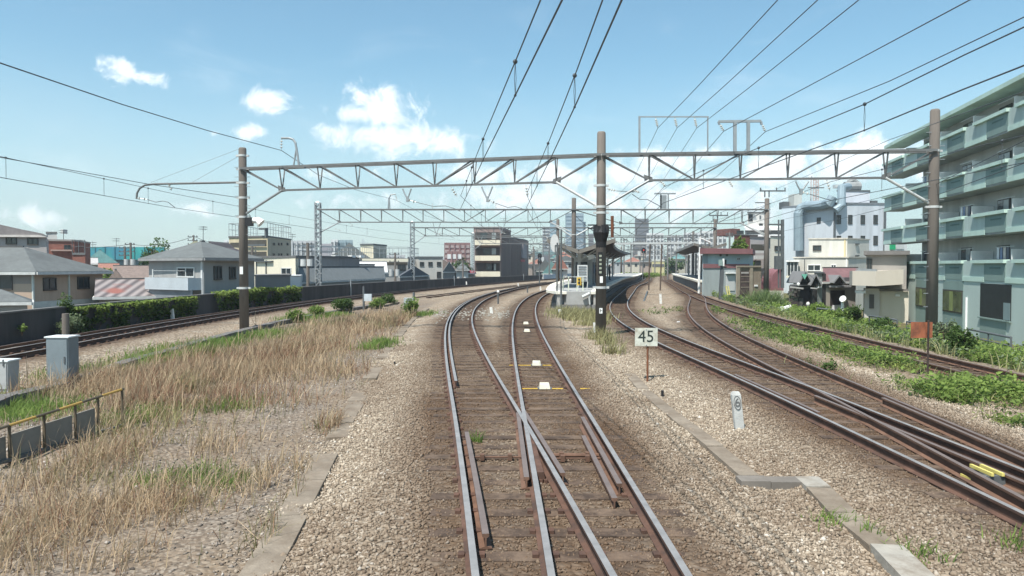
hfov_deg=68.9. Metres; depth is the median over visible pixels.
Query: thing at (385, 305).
cable trough
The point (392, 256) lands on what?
housing block
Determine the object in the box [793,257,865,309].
building
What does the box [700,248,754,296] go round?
station building
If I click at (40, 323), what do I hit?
boundary wall
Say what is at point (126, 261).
utility pole
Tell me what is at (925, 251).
window
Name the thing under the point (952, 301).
window
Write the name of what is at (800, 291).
shop
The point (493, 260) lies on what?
apartment house
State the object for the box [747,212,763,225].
stair tower
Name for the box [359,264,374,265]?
house
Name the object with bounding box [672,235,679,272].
line pole
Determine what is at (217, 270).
window
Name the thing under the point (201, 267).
house
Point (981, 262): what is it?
apartment block
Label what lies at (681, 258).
town house
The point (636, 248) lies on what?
tower block
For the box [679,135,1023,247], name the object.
overhead line
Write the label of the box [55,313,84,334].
bush
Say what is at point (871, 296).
door
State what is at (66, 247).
window
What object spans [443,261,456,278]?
house
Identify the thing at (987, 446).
railway track
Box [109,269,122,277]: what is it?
house
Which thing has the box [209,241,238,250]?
roof
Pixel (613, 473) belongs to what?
railway track
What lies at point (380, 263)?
house
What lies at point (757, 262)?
window
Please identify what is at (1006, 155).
window
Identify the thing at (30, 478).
dry grass
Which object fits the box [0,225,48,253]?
apartment house
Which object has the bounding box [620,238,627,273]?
line pole
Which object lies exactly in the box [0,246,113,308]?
house
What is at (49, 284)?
window
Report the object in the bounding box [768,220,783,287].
steel pole
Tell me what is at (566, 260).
town house
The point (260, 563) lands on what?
cable trough
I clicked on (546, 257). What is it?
tower block
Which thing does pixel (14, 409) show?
green grass
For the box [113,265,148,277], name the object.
house
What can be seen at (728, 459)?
cable trough
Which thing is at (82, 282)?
window
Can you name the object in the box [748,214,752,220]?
window
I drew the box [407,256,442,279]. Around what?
building
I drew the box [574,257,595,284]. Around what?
platform shelter
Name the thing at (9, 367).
trackside cabinet
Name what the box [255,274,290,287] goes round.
building
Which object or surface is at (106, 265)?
house
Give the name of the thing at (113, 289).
roof
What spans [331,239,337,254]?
housing block
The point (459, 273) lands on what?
house
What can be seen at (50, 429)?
culvert railing
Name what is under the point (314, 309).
bush
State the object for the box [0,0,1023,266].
sky
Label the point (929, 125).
overhead wire
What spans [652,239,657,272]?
line pole
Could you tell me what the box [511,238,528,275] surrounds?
apartment house
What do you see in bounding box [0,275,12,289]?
window
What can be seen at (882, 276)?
house
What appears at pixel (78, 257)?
brick wing
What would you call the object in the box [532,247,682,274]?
catenary gantry
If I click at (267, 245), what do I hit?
apartment house
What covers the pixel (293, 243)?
housing block
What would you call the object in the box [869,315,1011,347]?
guard fence
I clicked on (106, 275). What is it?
tree
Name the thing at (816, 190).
radio tower
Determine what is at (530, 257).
town house
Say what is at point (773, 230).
apartment house
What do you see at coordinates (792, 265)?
sunroom
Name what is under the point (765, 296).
pampas tuft
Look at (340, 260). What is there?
building
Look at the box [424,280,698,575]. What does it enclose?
railway track
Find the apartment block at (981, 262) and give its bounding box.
[881,73,1023,345]
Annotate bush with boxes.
[17,323,27,335]
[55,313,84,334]
[57,292,77,316]
[285,307,305,322]
[307,304,324,313]
[330,298,354,311]
[368,297,386,307]
[378,292,397,302]
[400,296,418,314]
[621,272,666,277]
[803,302,830,312]
[819,308,849,318]
[836,304,863,322]
[870,317,897,330]
[932,318,960,347]
[944,325,978,357]
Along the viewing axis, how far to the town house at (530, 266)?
272.54 m
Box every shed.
[46,229,66,238]
[290,275,301,286]
[761,268,782,290]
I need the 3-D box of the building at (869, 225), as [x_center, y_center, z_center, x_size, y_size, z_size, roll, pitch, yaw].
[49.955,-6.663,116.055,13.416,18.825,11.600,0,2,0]
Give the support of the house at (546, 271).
on the ground
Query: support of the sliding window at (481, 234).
in the apartment house at (493, 260)
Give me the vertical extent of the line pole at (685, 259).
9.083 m
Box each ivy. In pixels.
[71,295,199,333]
[210,285,302,311]
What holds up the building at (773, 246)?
on the ground
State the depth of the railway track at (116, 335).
33.19 m
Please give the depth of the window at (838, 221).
111.81 m
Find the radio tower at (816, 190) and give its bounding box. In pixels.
[808,176,823,200]
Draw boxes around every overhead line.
[0,156,531,251]
[460,0,562,249]
[526,0,636,255]
[627,26,1023,252]
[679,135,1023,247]
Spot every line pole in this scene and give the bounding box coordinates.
[545,241,549,273]
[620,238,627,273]
[627,244,634,272]
[635,240,643,272]
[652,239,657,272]
[664,238,671,279]
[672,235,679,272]
[683,238,688,272]
[690,234,696,274]
[725,233,732,247]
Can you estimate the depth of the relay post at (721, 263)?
61.87 m
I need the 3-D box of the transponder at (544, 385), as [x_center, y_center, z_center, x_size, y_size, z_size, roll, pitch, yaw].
[0.973,2.178,16.597,1.500,0.105,0.420,0,2,0]
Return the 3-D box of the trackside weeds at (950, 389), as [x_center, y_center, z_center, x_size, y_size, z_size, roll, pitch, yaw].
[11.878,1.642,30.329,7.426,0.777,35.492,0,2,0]
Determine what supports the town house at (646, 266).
on the ground
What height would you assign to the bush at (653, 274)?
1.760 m
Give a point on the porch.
(10, 301)
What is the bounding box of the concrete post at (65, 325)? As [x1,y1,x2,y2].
[62,313,69,334]
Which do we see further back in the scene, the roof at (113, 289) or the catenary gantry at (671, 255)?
the catenary gantry at (671, 255)
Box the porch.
[0,289,33,311]
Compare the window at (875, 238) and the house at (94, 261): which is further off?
the window at (875, 238)
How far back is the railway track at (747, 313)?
27.23 m
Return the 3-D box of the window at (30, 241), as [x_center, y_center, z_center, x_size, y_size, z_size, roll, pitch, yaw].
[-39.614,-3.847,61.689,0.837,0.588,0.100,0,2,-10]
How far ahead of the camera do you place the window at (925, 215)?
58.16 m
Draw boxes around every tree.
[103,267,112,277]
[137,237,169,264]
[452,258,473,269]
[665,257,687,273]
[731,235,756,265]
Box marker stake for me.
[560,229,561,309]
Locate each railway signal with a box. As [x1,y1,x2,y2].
[538,253,541,282]
[641,248,645,281]
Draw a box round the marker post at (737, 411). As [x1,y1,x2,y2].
[730,391,743,428]
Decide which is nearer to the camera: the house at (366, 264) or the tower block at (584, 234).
the house at (366, 264)
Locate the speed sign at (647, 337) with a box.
[635,328,657,381]
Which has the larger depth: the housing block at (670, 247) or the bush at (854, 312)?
the housing block at (670, 247)
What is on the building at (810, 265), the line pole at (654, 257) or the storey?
the storey
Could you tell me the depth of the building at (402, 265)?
113.46 m
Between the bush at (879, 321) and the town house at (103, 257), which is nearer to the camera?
the bush at (879, 321)
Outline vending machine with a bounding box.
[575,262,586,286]
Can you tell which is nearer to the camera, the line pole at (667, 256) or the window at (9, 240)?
the window at (9, 240)
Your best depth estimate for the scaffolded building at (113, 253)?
140.35 m
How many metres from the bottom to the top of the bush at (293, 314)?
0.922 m
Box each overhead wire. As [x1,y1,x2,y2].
[0,62,453,223]
[0,157,232,196]
[622,0,777,190]
[627,0,817,197]
[639,0,858,197]
[658,0,969,193]
[676,17,1023,196]
[776,163,1023,232]
[777,91,1023,188]
[782,141,1023,219]
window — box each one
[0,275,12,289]
[5,237,16,244]
[27,238,37,244]
[43,278,56,290]
[64,245,70,249]
[77,277,89,288]
[176,267,194,277]
[213,266,222,279]
[229,267,236,278]
[281,268,291,274]
[397,264,405,270]
[480,233,486,238]
[483,248,490,254]
[486,264,493,269]
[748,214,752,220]
[753,260,760,265]
[807,265,820,270]
[813,245,820,250]
[836,215,840,223]
[848,215,852,223]
[860,215,864,223]
[867,259,871,268]
[873,215,877,223]
[873,236,877,244]
[915,287,925,306]
[924,214,927,221]
[924,250,926,260]
[942,289,962,313]
[961,247,971,260]
[962,163,971,171]
[963,121,972,126]
[996,245,1009,259]
[997,198,1010,209]
[998,150,1011,160]
[999,103,1012,110]
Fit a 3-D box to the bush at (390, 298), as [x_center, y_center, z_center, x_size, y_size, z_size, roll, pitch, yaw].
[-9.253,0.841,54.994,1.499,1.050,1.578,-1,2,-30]
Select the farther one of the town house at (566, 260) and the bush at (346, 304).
the town house at (566, 260)
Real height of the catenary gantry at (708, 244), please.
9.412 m
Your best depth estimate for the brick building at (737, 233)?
116.04 m
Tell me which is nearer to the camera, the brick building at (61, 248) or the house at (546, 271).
the brick building at (61, 248)
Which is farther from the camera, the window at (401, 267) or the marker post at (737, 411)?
the window at (401, 267)
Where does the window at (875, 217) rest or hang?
in the building at (869, 225)
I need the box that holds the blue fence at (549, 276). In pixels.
[543,273,570,278]
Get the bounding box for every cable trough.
[0,302,387,407]
[238,308,428,575]
[371,302,399,309]
[625,373,758,474]
[735,475,800,489]
[795,476,934,575]
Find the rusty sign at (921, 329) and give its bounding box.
[911,320,932,375]
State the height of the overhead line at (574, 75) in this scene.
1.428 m
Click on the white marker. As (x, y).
(172, 314)
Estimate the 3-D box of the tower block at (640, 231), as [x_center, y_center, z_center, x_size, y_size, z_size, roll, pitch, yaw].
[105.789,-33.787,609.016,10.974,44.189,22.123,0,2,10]
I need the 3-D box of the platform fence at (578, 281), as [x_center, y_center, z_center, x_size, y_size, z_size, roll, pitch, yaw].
[3.844,-0.276,46.937,1.302,0.904,0.209,0,2,0]
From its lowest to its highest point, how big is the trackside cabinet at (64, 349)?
1.318 m
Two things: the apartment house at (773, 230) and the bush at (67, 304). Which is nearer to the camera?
the bush at (67, 304)
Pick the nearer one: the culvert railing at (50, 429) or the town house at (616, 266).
the culvert railing at (50, 429)
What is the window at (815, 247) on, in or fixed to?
in the storey
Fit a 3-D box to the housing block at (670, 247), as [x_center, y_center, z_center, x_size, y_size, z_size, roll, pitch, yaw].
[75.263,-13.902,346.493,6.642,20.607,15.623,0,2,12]
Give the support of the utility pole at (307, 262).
on the ground
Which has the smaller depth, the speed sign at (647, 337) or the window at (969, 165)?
the speed sign at (647, 337)
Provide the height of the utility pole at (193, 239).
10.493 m
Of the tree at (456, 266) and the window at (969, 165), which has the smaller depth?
the window at (969, 165)
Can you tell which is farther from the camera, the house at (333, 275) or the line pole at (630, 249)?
the line pole at (630, 249)
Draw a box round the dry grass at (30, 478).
[0,308,415,575]
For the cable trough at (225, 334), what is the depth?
23.41 m
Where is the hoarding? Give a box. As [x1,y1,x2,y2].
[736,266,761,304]
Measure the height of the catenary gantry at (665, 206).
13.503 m
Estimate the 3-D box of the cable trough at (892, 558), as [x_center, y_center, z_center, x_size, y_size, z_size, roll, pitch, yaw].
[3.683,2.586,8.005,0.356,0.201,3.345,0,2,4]
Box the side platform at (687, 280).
[672,273,701,292]
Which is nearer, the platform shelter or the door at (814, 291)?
the door at (814, 291)
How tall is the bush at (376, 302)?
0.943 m
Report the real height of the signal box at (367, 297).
1.746 m
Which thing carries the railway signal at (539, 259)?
on the railway ground at (422, 329)
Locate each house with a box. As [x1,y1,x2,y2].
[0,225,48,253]
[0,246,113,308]
[91,249,116,266]
[91,257,97,266]
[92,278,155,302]
[98,263,119,274]
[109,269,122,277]
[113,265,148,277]
[138,240,263,297]
[228,222,291,255]
[298,266,385,286]
[333,243,369,260]
[359,261,388,281]
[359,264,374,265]
[398,266,429,280]
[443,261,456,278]
[455,263,469,277]
[455,270,476,277]
[474,228,510,276]
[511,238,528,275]
[529,252,532,262]
[529,259,538,274]
[535,260,548,278]
[542,261,553,274]
[551,260,568,277]
[553,255,570,273]
[606,264,611,273]
[614,260,622,273]
[625,257,638,272]
[634,252,644,259]
[641,257,651,273]
[672,253,684,272]
[744,226,780,268]
[849,251,909,322]
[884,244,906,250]
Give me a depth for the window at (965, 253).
50.45 m
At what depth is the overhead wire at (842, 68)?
18.87 m
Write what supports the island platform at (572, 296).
on the railway ground at (422, 329)
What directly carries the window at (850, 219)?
in the building at (869, 225)
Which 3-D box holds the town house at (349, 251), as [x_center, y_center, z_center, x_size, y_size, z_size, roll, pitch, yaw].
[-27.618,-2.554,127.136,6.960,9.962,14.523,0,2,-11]
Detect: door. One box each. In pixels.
[812,289,816,302]
[869,294,873,308]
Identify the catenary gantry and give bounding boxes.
[135,109,944,350]
[314,188,785,292]
[410,212,727,280]
[471,231,694,277]
[525,239,709,249]
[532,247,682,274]
[627,252,688,272]
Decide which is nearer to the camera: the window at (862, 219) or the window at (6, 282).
the window at (6, 282)
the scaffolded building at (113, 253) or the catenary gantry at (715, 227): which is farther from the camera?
the scaffolded building at (113, 253)
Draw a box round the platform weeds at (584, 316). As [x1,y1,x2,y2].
[540,298,630,355]
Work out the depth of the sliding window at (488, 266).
149.86 m
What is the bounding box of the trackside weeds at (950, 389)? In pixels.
[647,305,1023,428]
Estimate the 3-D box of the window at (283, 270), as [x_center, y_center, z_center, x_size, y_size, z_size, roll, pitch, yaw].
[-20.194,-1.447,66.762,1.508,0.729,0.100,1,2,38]
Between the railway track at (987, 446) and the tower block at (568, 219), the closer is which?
the railway track at (987, 446)
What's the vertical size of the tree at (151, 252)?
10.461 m
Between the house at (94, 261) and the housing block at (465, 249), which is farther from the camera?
the housing block at (465, 249)
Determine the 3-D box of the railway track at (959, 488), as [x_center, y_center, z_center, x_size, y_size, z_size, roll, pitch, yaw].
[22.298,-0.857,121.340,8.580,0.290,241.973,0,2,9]
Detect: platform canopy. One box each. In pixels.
[547,238,630,287]
[674,243,726,276]
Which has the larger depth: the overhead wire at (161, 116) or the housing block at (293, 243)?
the housing block at (293, 243)
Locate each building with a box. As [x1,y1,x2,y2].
[48,239,90,264]
[90,246,165,264]
[254,256,299,275]
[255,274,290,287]
[294,245,363,265]
[360,244,386,257]
[360,247,418,281]
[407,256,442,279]
[652,260,664,275]
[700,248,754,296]
[717,229,757,248]
[750,236,769,291]
[770,236,784,298]
[779,183,886,292]
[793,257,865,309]
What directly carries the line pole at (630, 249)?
on the railway ground at (422, 329)
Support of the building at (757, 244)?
on the ground
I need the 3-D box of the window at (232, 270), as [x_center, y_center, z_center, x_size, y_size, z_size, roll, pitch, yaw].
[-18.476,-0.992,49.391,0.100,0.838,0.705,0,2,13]
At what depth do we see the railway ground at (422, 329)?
10.86 m
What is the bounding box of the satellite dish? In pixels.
[839,296,846,310]
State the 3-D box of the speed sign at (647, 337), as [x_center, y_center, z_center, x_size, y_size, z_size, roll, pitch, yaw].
[3.224,1.710,17.965,0.542,1.502,0.087,0,2,0]
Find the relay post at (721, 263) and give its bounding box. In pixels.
[718,259,724,299]
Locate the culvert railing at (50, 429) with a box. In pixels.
[0,388,124,466]
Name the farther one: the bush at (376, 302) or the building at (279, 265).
the building at (279, 265)
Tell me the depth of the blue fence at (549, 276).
162.23 m
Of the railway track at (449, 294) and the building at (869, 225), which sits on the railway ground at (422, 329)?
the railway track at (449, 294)
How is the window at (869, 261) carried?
in the house at (882, 276)
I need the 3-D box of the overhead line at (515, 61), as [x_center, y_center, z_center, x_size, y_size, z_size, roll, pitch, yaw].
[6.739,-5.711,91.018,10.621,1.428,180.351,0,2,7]
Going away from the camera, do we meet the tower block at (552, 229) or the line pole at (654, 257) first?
the line pole at (654, 257)
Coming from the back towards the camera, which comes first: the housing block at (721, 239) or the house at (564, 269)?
the housing block at (721, 239)
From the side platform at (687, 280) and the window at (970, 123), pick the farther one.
the side platform at (687, 280)
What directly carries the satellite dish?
on the bank weeds at (874, 333)
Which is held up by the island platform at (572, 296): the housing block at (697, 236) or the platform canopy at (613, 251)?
the platform canopy at (613, 251)
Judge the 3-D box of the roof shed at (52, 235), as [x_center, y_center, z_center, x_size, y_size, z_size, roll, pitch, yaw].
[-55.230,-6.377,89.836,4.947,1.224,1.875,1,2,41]
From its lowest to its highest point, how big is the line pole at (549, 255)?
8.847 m
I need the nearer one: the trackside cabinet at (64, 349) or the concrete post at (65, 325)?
the trackside cabinet at (64, 349)
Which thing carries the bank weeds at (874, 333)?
on the railway ground at (422, 329)
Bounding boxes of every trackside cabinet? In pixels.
[0,358,20,391]
[44,335,79,381]
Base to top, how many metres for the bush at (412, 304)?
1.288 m
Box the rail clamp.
[960,464,1005,484]
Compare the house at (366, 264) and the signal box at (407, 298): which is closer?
the signal box at (407, 298)
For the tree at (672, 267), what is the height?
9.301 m
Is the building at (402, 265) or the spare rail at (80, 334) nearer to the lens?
the spare rail at (80, 334)
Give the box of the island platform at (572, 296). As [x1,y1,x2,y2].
[546,273,643,309]
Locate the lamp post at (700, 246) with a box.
[698,237,710,293]
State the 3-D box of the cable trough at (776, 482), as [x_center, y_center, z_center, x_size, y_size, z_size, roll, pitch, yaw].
[3.333,2.531,9.540,0.882,0.201,0.260,0,2,0]
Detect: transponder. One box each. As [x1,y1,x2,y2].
[509,360,550,365]
[522,382,586,388]
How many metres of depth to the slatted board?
48.98 m
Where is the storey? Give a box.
[808,238,869,256]
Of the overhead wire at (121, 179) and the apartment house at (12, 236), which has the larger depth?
the apartment house at (12, 236)
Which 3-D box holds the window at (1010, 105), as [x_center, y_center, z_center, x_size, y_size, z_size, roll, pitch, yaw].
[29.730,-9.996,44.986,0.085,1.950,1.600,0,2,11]
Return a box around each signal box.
[363,286,371,310]
[404,292,414,304]
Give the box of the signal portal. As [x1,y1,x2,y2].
[614,242,701,290]
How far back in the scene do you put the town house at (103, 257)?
121.64 m
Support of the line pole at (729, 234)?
on the railway ground at (422, 329)
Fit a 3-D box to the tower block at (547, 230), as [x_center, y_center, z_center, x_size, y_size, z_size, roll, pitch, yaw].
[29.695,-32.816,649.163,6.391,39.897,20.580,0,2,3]
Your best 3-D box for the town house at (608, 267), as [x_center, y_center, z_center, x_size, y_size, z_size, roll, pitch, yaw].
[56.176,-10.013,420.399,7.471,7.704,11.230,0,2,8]
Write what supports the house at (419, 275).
on the ground
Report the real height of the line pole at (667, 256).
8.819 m
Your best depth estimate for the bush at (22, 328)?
27.23 m
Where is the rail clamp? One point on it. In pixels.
(997, 476)
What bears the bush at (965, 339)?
on the railway ground at (422, 329)
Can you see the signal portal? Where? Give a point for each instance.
(650, 243)
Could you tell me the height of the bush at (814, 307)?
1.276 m
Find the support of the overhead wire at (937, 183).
attached to the catenary gantry at (600, 228)
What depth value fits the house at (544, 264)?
189.35 m
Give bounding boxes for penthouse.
[833,179,869,202]
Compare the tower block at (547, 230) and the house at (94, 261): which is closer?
the house at (94, 261)
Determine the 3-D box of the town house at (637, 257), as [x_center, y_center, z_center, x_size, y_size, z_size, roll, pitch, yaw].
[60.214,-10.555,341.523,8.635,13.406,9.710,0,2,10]
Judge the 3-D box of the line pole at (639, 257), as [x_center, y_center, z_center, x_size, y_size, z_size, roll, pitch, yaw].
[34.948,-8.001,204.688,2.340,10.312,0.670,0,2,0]
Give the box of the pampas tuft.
[738,289,793,306]
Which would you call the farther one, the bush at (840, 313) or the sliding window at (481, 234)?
the sliding window at (481, 234)
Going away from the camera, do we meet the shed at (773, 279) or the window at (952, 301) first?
the window at (952, 301)
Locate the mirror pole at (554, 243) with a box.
[550,234,565,305]
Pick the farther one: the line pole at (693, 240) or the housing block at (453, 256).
the housing block at (453, 256)
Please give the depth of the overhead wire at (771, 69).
18.06 m
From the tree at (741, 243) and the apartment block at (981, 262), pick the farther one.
the tree at (741, 243)
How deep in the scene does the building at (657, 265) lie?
204.89 m
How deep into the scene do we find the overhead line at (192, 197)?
31.83 m
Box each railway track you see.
[0,274,608,360]
[416,282,545,297]
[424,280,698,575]
[497,290,692,575]
[606,278,1023,551]
[661,274,1023,397]
[679,295,1023,510]
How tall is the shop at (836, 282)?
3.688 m
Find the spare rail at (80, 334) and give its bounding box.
[0,294,362,348]
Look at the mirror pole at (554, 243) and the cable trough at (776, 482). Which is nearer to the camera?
the cable trough at (776, 482)
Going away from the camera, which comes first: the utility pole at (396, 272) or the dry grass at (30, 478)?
the dry grass at (30, 478)
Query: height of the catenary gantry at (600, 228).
9.389 m
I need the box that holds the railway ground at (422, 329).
[0,273,1023,575]
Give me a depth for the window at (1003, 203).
44.95 m
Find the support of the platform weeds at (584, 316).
on the railway ground at (422, 329)
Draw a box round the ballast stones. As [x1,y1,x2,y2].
[211,342,1023,575]
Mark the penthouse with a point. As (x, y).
(856, 188)
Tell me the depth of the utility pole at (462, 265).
129.87 m
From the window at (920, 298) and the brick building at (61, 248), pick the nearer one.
the window at (920, 298)
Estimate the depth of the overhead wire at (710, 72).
18.41 m
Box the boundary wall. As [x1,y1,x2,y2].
[0,275,541,345]
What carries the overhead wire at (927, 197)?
attached to the catenary gantry at (600, 228)
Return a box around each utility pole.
[119,246,128,258]
[124,243,134,264]
[188,235,197,243]
[248,246,256,255]
[300,243,312,285]
[389,253,399,280]
[457,260,466,277]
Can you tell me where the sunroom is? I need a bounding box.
[786,260,798,277]
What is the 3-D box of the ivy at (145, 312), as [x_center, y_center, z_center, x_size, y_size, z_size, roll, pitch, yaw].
[-18.077,1.163,36.420,0.834,1.311,11.810,0,2,1]
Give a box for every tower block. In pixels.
[535,252,554,261]
[542,228,549,251]
[550,221,559,251]
[565,213,583,256]
[584,222,585,247]
[588,234,593,245]
[633,241,646,257]
[635,219,648,240]
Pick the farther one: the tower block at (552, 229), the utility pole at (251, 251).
the tower block at (552, 229)
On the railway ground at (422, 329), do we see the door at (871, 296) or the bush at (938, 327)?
the bush at (938, 327)
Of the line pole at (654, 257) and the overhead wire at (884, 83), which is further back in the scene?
the line pole at (654, 257)
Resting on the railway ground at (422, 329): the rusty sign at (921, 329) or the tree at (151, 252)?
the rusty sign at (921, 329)
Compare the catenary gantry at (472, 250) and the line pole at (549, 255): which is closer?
the catenary gantry at (472, 250)
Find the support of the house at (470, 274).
on the ground
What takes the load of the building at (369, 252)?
on the ground
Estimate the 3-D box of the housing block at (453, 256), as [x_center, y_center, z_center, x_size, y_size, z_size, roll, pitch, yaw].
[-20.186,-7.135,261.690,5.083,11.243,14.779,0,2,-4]
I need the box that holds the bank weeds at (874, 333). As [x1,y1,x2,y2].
[714,292,1023,369]
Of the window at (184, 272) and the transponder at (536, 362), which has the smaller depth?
the transponder at (536, 362)
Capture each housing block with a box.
[291,241,314,255]
[322,244,331,255]
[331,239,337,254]
[338,240,352,249]
[387,255,404,257]
[444,243,469,266]
[447,251,461,264]
[646,233,663,259]
[667,235,681,262]
[683,233,699,273]
[700,231,726,254]
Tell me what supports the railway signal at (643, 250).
on the railway ground at (422, 329)
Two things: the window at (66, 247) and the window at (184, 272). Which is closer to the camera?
the window at (184, 272)
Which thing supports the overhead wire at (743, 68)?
attached to the catenary gantry at (600, 228)
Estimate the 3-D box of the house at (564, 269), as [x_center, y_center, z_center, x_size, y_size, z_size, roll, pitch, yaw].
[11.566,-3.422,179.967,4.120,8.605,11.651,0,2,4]
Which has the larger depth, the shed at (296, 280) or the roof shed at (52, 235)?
the roof shed at (52, 235)
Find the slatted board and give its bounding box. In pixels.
[577,265,587,289]
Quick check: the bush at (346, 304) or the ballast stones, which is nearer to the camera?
the ballast stones
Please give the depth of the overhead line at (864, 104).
12.56 m
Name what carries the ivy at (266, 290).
attached to the boundary wall
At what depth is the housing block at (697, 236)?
349.36 m
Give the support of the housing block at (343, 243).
on the ground
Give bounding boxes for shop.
[786,271,821,307]
[812,272,825,304]
[822,267,857,311]
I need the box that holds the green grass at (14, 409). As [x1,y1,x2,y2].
[0,309,1023,566]
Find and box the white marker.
[170,309,174,318]
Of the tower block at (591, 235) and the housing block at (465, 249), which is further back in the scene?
the tower block at (591, 235)
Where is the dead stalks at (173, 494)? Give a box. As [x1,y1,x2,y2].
[0,308,420,575]
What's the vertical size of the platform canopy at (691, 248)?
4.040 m
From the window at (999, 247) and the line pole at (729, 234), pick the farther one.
the line pole at (729, 234)
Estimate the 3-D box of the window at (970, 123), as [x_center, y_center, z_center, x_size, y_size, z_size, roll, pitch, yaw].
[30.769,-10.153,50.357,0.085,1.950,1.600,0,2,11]
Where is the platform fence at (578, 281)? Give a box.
[563,276,582,290]
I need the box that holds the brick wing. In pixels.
[72,240,84,262]
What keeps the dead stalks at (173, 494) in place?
on the railway ground at (422, 329)

